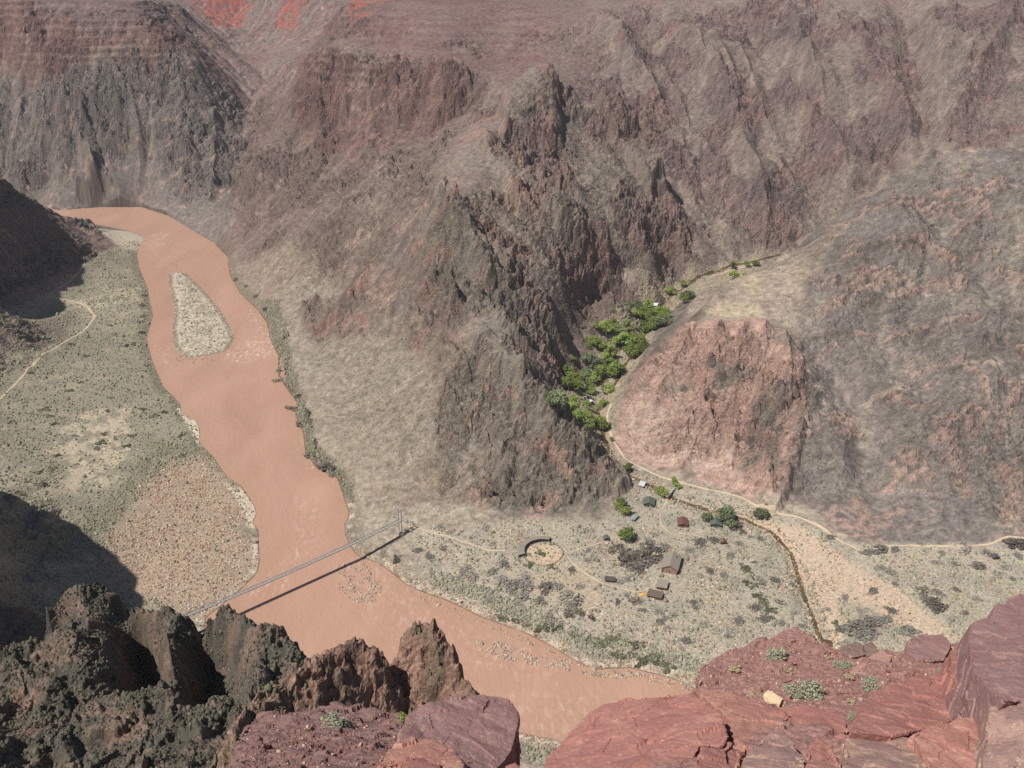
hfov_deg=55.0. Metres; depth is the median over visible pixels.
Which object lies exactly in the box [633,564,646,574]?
bare tree
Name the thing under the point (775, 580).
shrub
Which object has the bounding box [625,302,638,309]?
cottonwood tree
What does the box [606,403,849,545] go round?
path
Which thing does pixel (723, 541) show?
hut
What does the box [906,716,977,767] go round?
rock slab
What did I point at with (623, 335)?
cottonwood tree
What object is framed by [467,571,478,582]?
shrub
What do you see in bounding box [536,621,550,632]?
shrub
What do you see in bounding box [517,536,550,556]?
lean to
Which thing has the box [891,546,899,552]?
shrub
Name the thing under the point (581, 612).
shrub
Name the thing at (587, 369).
cottonwood tree
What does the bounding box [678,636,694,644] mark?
shrub
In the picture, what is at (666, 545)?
shrub
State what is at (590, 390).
cottonwood tree
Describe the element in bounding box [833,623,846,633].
shrub
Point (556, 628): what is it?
shrub
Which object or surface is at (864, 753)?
rock
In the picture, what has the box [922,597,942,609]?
shrub
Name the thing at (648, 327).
cottonwood tree
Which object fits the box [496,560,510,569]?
shrub
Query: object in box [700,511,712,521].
cottonwood tree
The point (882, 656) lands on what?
rock
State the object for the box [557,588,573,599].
shrub
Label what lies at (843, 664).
sagebrush
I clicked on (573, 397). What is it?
cottonwood tree
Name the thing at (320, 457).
shrub
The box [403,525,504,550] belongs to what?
path
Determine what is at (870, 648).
rock
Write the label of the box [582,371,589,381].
cottonwood tree
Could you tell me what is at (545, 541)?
corral
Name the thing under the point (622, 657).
shrub
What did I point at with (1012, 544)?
shrub
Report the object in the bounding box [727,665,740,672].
grass tuft
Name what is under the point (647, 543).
bare tree
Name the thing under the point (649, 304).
cottonwood tree
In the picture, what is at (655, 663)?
shrub
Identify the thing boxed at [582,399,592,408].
cottonwood tree
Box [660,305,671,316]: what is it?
cottonwood tree
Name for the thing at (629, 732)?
rock slab
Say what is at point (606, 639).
shrub
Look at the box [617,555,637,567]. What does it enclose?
bare tree
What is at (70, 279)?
path
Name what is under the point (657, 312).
cottonwood tree
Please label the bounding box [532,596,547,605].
shrub
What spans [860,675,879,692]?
sagebrush
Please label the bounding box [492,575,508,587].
shrub
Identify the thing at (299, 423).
shrub
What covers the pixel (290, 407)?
shrub
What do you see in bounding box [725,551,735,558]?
shrub
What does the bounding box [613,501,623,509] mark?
cottonwood tree
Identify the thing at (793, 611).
shrub
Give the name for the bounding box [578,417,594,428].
cottonwood tree
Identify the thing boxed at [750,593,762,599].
shrub
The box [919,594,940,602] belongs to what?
shrub
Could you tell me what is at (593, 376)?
cottonwood tree
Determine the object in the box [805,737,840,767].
rock
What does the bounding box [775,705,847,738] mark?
rock slab
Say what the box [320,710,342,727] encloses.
sagebrush
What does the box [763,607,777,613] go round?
shrub
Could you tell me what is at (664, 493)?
cottonwood tree
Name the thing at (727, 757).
rock
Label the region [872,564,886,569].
shrub
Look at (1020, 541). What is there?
shrub
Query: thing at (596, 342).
cottonwood tree
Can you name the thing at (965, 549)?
shrub
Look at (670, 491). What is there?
footbridge
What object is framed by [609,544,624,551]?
bare tree
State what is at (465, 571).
shrub
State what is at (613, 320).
cottonwood tree
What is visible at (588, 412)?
cottonwood tree
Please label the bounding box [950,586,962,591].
shrub
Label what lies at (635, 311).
cottonwood tree
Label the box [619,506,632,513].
cottonwood tree
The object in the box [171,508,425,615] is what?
suspension bridge
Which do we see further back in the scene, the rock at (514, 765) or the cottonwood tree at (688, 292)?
the cottonwood tree at (688, 292)
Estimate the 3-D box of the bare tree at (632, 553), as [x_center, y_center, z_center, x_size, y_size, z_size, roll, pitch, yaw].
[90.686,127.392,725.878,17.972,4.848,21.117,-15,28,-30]
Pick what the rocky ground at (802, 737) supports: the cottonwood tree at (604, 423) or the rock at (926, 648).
the rock at (926, 648)
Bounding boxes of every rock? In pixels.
[373,736,465,767]
[400,756,439,767]
[505,763,519,767]
[694,742,741,767]
[741,732,804,767]
[763,690,782,706]
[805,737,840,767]
[838,641,864,658]
[839,737,927,767]
[850,650,891,675]
[863,641,877,657]
[904,634,950,663]
[938,646,957,700]
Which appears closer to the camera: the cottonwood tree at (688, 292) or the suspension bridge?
the suspension bridge
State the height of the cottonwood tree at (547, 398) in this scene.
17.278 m
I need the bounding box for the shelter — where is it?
[605,576,615,582]
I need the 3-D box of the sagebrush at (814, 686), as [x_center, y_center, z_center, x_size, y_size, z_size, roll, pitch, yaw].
[7.678,7.935,25.468,0.787,0.419,1.058,11,26,24]
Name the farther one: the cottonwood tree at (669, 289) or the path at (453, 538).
the cottonwood tree at (669, 289)
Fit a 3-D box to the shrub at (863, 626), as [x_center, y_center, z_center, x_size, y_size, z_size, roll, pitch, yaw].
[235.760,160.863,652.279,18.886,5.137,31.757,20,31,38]
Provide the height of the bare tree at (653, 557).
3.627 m
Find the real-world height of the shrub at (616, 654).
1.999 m
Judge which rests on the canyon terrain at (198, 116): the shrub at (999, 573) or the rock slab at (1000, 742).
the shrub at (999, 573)
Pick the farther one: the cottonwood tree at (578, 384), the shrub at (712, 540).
the cottonwood tree at (578, 384)
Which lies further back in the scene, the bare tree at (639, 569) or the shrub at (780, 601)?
the bare tree at (639, 569)
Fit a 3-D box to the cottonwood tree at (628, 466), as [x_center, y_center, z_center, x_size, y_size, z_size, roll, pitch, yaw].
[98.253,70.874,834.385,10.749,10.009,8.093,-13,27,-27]
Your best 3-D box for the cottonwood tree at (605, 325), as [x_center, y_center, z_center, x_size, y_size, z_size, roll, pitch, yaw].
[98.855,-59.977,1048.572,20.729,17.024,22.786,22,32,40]
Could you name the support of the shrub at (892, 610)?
on the canyon terrain at (198, 116)
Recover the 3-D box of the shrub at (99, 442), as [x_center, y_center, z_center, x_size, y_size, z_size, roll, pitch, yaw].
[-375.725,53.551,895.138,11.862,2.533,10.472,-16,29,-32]
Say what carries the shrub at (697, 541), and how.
on the canyon terrain at (198, 116)
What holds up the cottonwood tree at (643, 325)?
on the canyon terrain at (198, 116)
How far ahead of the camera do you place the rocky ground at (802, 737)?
28.09 m
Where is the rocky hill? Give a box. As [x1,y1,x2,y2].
[0,582,305,767]
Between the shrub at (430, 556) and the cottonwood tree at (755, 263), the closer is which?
the shrub at (430, 556)
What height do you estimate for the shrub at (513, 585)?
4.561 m
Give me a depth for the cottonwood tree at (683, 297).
1166.00 m
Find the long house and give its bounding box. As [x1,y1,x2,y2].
[660,551,681,574]
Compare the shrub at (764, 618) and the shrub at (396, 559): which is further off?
the shrub at (396, 559)
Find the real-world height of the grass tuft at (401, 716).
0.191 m
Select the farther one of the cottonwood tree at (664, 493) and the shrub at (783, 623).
the cottonwood tree at (664, 493)
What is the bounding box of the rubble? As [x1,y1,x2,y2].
[240,640,958,767]
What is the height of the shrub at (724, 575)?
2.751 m
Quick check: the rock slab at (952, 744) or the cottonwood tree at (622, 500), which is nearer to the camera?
the rock slab at (952, 744)
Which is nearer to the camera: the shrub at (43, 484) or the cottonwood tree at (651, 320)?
the shrub at (43, 484)
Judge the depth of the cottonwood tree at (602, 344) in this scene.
1024.47 m
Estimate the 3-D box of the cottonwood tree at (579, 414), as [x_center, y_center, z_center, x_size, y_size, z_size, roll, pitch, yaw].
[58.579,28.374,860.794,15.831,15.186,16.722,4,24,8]
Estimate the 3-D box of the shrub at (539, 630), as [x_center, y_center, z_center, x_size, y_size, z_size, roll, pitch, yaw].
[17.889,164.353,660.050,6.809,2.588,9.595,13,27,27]
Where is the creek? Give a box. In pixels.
[596,253,832,646]
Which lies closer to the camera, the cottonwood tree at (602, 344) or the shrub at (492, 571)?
the shrub at (492, 571)
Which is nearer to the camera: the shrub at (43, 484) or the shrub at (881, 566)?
the shrub at (881, 566)
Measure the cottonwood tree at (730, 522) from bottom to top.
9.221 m
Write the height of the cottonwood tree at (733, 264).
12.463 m
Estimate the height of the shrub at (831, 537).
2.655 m
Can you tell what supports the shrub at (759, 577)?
on the canyon terrain at (198, 116)
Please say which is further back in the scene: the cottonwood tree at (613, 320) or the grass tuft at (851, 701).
the cottonwood tree at (613, 320)
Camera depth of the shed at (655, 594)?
684.16 m
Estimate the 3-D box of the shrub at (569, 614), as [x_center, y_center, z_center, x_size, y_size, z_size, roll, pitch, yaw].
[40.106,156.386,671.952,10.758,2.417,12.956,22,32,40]
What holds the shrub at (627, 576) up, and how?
on the canyon terrain at (198, 116)
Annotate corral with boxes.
[523,540,562,565]
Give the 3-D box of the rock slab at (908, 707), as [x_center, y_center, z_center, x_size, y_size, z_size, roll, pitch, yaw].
[9.320,7.991,23.167,2.331,4.545,7.217,21,31,39]
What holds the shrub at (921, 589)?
on the canyon terrain at (198, 116)
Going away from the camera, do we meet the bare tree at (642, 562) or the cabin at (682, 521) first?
the bare tree at (642, 562)
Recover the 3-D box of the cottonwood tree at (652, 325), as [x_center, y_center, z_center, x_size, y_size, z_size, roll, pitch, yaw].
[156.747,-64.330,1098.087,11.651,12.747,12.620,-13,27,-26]
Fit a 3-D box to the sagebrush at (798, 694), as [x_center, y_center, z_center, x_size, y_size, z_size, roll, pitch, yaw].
[7.254,7.893,25.378,0.617,0.244,0.459,13,27,26]
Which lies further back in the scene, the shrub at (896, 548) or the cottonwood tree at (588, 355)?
the cottonwood tree at (588, 355)
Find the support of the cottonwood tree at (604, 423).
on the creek
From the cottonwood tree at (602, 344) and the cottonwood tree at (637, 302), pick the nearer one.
the cottonwood tree at (602, 344)
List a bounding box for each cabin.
[643,496,654,507]
[677,516,688,527]
[710,517,721,527]
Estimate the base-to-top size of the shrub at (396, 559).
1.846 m
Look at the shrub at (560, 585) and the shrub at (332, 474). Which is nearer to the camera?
the shrub at (560, 585)
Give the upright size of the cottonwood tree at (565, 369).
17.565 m
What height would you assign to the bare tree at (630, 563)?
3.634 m
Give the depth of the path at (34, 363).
1075.33 m
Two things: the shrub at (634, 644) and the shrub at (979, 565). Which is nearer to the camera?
the shrub at (634, 644)
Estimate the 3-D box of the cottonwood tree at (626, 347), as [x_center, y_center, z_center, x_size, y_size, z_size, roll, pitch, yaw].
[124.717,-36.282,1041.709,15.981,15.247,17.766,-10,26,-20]
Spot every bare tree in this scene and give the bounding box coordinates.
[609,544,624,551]
[616,548,630,557]
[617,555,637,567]
[624,548,646,563]
[626,560,639,571]
[631,557,652,570]
[633,550,652,559]
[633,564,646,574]
[639,539,654,549]
[640,555,662,566]
[645,546,664,553]
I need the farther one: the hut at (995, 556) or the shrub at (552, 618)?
the hut at (995, 556)
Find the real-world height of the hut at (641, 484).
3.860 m
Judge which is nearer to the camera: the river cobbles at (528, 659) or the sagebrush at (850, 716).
the sagebrush at (850, 716)
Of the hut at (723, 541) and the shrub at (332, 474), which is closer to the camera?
the hut at (723, 541)
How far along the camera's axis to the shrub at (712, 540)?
747.75 m
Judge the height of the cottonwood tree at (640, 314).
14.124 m
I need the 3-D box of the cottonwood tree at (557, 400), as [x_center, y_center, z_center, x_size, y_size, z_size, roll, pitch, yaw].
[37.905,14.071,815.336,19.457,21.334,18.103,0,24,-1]
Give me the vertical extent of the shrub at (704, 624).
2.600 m
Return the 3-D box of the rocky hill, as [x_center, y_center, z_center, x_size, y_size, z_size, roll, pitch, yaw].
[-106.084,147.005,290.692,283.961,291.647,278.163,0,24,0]
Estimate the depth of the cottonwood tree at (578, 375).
955.43 m
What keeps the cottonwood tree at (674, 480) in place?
on the canyon terrain at (198, 116)
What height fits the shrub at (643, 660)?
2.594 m
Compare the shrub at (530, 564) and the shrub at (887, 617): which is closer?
the shrub at (887, 617)
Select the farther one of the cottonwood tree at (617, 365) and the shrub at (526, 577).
the cottonwood tree at (617, 365)
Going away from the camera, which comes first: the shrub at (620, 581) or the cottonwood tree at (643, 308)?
the shrub at (620, 581)
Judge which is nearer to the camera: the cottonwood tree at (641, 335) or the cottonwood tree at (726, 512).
the cottonwood tree at (726, 512)
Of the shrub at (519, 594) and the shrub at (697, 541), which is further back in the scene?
the shrub at (697, 541)
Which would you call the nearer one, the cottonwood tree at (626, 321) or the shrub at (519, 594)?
the shrub at (519, 594)
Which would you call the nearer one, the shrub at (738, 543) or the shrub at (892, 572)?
the shrub at (892, 572)
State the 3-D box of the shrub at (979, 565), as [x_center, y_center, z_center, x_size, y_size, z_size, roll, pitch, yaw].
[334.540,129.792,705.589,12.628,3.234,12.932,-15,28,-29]
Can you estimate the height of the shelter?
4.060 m
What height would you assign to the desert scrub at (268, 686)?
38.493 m
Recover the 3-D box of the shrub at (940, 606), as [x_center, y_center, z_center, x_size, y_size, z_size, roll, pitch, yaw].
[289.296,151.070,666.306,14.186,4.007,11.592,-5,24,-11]
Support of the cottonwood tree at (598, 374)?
on the canyon terrain at (198, 116)
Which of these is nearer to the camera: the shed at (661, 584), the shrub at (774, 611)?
the shrub at (774, 611)
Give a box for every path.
[0,296,95,398]
[48,257,84,295]
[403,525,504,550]
[554,536,617,566]
[567,556,656,591]
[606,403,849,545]
[660,492,707,533]
[712,262,760,275]
[850,536,1023,550]
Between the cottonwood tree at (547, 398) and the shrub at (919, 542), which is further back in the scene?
the cottonwood tree at (547, 398)
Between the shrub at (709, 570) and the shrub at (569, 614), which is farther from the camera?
the shrub at (709, 570)
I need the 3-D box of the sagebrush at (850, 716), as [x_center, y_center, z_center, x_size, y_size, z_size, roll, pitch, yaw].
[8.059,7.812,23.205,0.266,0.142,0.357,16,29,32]
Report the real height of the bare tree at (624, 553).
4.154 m
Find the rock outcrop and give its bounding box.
[207,618,479,767]
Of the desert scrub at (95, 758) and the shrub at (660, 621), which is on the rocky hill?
the desert scrub at (95, 758)
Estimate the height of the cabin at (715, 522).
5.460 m
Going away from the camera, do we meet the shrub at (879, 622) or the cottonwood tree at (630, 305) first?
the shrub at (879, 622)
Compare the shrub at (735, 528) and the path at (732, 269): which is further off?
the path at (732, 269)
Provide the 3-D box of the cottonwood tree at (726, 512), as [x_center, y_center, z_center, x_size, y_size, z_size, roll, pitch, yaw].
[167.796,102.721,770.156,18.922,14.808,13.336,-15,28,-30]
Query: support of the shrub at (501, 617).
on the canyon terrain at (198, 116)
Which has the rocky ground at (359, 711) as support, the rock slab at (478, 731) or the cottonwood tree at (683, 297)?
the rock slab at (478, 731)
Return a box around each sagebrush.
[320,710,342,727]
[341,717,351,727]
[765,647,787,660]
[782,682,803,698]
[792,677,824,700]
[832,658,853,669]
[847,710,854,720]
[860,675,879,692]
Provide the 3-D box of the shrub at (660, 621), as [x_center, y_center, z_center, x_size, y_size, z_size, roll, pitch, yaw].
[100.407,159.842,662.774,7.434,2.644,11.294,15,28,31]
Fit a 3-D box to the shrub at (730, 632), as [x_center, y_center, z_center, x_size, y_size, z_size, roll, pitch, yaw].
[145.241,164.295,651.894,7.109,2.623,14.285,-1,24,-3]
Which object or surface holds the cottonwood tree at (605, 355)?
on the canyon terrain at (198, 116)
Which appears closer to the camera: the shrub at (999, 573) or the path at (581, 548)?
the shrub at (999, 573)
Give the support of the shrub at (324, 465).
on the canyon terrain at (198, 116)
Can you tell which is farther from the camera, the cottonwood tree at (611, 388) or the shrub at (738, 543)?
the cottonwood tree at (611, 388)
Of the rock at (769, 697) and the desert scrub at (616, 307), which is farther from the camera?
the desert scrub at (616, 307)
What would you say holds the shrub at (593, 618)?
on the canyon terrain at (198, 116)
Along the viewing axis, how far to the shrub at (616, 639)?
647.17 m
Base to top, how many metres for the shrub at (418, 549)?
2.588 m
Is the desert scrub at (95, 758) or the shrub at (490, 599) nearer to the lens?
the desert scrub at (95, 758)
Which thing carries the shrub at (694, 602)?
on the canyon terrain at (198, 116)
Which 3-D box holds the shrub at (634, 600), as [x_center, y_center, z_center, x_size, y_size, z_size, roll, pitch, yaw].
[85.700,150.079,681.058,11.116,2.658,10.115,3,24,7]
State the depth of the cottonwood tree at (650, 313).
1113.17 m
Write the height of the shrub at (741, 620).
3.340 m
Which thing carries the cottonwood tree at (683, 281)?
on the canyon terrain at (198, 116)
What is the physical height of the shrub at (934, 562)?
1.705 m
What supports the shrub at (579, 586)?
on the canyon terrain at (198, 116)
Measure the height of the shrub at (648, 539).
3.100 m
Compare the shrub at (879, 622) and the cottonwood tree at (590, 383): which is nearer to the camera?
the shrub at (879, 622)
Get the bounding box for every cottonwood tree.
[545,390,557,409]
[547,387,568,412]
[561,364,574,376]
[561,375,575,387]
[565,371,583,380]
[566,401,579,413]
[567,393,580,409]
[568,379,585,389]
[570,408,587,420]
[578,366,591,373]
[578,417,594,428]
[580,352,594,364]
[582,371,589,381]
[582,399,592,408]
[582,408,594,417]
[584,379,596,390]
[585,335,600,342]
[585,371,600,381]
[585,385,595,393]
[586,356,603,368]
[589,368,603,377]
[590,337,601,344]
[593,361,608,370]
[594,414,609,427]
[595,338,606,350]
[595,364,605,375]
[596,420,608,428]
[597,399,607,406]
[598,320,615,331]
[600,352,612,359]
[603,358,614,363]
[604,344,617,356]
[604,382,615,393]
[606,366,618,375]
[607,360,623,372]
[608,318,618,325]
[610,336,623,344]
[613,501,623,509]
[614,322,621,333]
[615,497,627,504]
[617,331,629,345]
[617,526,634,539]
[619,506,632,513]
[622,343,632,351]
[623,319,630,324]
[623,326,635,333]
[624,333,640,344]
[624,463,632,469]
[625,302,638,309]
[627,342,639,358]
[631,308,639,314]
[632,343,644,353]
[633,310,644,317]
[634,299,642,305]
[635,331,648,345]
[636,306,648,315]
[639,320,648,329]
[642,308,655,319]
[642,321,650,332]
[643,298,653,308]
[647,315,659,323]
[649,322,656,329]
[653,306,662,315]
[653,315,673,326]
[654,485,664,493]
[659,488,668,496]
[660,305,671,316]
[664,286,675,294]
[671,477,677,485]
[678,292,689,301]
[679,279,686,285]
[679,290,692,297]
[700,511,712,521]
[715,504,735,520]
[724,517,736,526]
[728,269,739,277]
[729,261,736,268]
[743,260,750,265]
[752,260,759,264]
[752,507,770,517]
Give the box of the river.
[51,207,692,741]
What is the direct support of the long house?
on the canyon terrain at (198, 116)
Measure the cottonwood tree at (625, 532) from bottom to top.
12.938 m
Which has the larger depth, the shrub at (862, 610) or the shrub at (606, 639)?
the shrub at (862, 610)
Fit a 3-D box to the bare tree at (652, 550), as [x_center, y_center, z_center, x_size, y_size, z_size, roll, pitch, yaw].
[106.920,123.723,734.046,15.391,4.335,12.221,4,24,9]
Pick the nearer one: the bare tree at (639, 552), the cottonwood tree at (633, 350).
the bare tree at (639, 552)
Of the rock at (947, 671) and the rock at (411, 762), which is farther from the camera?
the rock at (947, 671)
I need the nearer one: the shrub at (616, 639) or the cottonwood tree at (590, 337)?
the shrub at (616, 639)
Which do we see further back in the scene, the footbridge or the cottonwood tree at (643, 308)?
the cottonwood tree at (643, 308)
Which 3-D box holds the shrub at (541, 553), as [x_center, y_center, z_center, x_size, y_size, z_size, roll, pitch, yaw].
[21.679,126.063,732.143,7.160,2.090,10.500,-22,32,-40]
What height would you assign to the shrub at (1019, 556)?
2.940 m
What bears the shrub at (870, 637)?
on the canyon terrain at (198, 116)
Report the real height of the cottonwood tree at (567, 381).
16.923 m
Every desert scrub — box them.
[0,39,1023,637]
[0,241,1023,765]
[0,582,306,767]
[216,632,404,757]
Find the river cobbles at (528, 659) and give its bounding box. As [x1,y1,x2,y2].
[88,209,689,691]
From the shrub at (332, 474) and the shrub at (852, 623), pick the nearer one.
the shrub at (852, 623)
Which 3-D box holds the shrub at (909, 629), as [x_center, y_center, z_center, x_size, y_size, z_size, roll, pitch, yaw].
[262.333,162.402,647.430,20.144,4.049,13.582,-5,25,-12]
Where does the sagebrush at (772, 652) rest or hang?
on the rocky ground at (802, 737)
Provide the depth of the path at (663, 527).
768.41 m
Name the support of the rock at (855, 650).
on the rocky ground at (802, 737)
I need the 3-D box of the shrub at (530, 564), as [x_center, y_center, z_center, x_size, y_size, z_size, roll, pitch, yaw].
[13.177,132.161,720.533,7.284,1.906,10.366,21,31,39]
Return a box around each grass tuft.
[397,712,406,721]
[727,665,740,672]
[783,667,792,675]
[844,673,853,679]
[846,698,855,705]
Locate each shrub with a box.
[37,482,47,486]
[95,439,106,444]
[284,405,296,411]
[296,421,302,426]
[302,451,314,457]
[311,456,323,463]
[315,462,335,469]
[327,470,336,476]
[393,554,402,563]
[412,547,424,553]
[424,552,435,561]
[439,545,446,551]
[450,575,462,580]
[460,565,471,578]
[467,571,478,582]
[485,595,495,605]
[486,567,498,575]
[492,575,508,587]
[495,612,504,621]
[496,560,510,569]
[505,578,521,592]
[512,591,527,602]
[516,604,528,614]
[520,574,529,581]
[520,579,535,593]
[523,561,535,568]
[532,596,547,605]
[533,626,544,632]
[534,549,545,556]
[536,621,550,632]
[537,579,552,594]
[545,612,556,623]
[551,581,564,590]
[551,623,562,631]
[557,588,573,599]
[563,595,584,609]
[563,608,574,617]
[568,566,576,573]
[573,608,585,615]
[574,584,585,589]
[588,613,595,620]
[594,635,615,647]
[610,633,625,641]
[612,651,622,657]
[614,579,625,584]
[617,652,630,659]
[620,574,637,581]
[628,596,642,604]
[628,640,638,650]
[634,662,645,667]
[635,653,655,663]
[645,537,655,545]
[647,653,662,665]
[654,609,663,614]
[655,618,666,625]
[657,542,672,549]
[657,658,676,673]
[667,612,677,617]
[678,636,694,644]
[678,645,685,652]
[681,547,698,552]
[687,599,698,605]
[692,537,706,548]
[698,621,710,627]
[704,537,720,543]
[705,567,713,574]
[719,571,728,578]
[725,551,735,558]
[725,626,736,638]
[727,518,742,531]
[732,540,744,546]
[734,616,745,625]
[736,529,746,535]
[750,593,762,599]
[750,603,761,612]
[752,615,772,623]
[754,575,764,582]
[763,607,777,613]
[769,576,782,584]
[774,598,785,605]
[775,619,785,626]
[789,610,797,615]
[825,534,836,539]
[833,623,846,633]
[840,619,860,631]
[847,618,883,638]
[853,607,866,613]
[857,615,889,628]
[858,549,878,555]
[858,628,878,641]
[868,586,878,595]
[872,543,887,553]
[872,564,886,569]
[879,614,896,623]
[883,606,898,614]
[885,568,897,576]
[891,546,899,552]
[894,624,922,637]
[913,538,924,545]
[915,586,929,595]
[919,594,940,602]
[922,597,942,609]
[927,589,947,597]
[928,603,948,613]
[929,560,942,564]
[947,560,960,566]
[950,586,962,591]
[957,547,970,553]
[959,610,968,614]
[966,561,986,569]
[978,548,992,557]
[991,570,1004,575]
[995,564,1010,569]
[1002,538,1023,549]
[1012,551,1023,559]
[1014,537,1023,545]
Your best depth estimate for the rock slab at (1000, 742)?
18.55 m
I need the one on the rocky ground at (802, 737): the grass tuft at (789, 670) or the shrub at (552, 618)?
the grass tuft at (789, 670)
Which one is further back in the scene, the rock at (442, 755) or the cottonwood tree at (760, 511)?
the cottonwood tree at (760, 511)
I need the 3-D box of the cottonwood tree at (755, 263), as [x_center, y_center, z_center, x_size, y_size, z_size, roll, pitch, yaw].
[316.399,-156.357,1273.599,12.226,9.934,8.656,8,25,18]
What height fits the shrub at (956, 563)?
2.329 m
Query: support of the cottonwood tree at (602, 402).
on the canyon terrain at (198, 116)
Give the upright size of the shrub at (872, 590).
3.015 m
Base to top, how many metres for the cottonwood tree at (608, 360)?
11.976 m
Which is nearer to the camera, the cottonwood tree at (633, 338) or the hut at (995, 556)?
the hut at (995, 556)
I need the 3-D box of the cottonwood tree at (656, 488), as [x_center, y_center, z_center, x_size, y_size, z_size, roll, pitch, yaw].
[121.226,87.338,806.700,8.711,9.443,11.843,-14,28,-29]
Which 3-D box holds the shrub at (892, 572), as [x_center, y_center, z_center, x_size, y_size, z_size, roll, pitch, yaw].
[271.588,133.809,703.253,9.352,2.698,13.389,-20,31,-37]
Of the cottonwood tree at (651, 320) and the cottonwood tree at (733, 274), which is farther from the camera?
the cottonwood tree at (733, 274)
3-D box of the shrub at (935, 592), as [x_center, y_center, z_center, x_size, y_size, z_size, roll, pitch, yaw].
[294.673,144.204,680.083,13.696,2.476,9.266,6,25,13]
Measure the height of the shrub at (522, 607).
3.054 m
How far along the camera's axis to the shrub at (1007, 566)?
702.74 m
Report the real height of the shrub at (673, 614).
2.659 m
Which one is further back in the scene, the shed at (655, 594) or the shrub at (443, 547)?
the shrub at (443, 547)
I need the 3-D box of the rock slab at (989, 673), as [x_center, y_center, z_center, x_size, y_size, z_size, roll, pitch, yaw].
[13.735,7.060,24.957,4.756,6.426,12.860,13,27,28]
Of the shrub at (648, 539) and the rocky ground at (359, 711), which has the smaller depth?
the rocky ground at (359, 711)
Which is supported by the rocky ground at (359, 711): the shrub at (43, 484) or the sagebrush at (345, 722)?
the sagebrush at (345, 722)
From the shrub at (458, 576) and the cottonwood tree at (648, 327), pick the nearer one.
the shrub at (458, 576)
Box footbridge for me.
[666,486,675,497]
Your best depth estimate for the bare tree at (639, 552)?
728.45 m
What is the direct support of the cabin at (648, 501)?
on the canyon terrain at (198, 116)
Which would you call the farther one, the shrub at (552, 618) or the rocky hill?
the shrub at (552, 618)
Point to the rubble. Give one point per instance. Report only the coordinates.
(699, 670)
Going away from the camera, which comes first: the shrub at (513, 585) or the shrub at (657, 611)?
the shrub at (657, 611)
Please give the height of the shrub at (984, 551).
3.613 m
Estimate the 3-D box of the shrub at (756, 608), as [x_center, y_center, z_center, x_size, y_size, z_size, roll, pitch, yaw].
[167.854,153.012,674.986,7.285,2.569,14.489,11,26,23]
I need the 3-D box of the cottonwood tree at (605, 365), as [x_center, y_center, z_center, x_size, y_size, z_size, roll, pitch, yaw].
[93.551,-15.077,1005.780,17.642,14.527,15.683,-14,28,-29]
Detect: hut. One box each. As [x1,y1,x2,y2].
[602,534,609,540]
[638,480,645,487]
[719,538,726,543]
[991,553,999,559]
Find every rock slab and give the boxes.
[397,695,520,767]
[543,694,728,767]
[691,691,787,756]
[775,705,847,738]
[848,674,951,741]
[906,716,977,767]
[942,594,1023,727]
[973,698,1023,767]
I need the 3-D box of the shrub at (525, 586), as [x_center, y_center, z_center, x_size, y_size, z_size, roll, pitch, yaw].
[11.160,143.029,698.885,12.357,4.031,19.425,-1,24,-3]
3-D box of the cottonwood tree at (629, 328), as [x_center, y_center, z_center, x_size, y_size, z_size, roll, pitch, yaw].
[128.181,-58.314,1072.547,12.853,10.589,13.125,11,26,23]
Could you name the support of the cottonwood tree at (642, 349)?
on the canyon terrain at (198, 116)
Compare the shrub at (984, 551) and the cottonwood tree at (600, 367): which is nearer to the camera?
the shrub at (984, 551)
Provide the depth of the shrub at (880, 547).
722.97 m
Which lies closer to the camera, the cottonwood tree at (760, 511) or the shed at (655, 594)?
the shed at (655, 594)
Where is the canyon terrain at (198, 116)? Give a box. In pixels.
[0,0,1023,767]
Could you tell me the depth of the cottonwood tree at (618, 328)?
1062.21 m
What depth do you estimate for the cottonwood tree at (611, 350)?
1023.42 m
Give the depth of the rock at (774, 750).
19.09 m
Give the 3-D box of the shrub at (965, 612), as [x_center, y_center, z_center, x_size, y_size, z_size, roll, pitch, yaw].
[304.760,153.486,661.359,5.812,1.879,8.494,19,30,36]
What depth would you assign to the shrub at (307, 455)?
884.54 m
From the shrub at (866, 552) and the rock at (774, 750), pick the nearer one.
the rock at (774, 750)
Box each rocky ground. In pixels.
[231,701,404,767]
[654,627,957,767]
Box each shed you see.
[647,589,663,600]
[656,579,668,590]
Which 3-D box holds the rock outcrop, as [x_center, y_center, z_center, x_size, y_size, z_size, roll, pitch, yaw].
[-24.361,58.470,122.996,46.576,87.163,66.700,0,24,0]
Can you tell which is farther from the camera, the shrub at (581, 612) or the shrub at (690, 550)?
the shrub at (690, 550)
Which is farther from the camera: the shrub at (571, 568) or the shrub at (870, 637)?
the shrub at (571, 568)

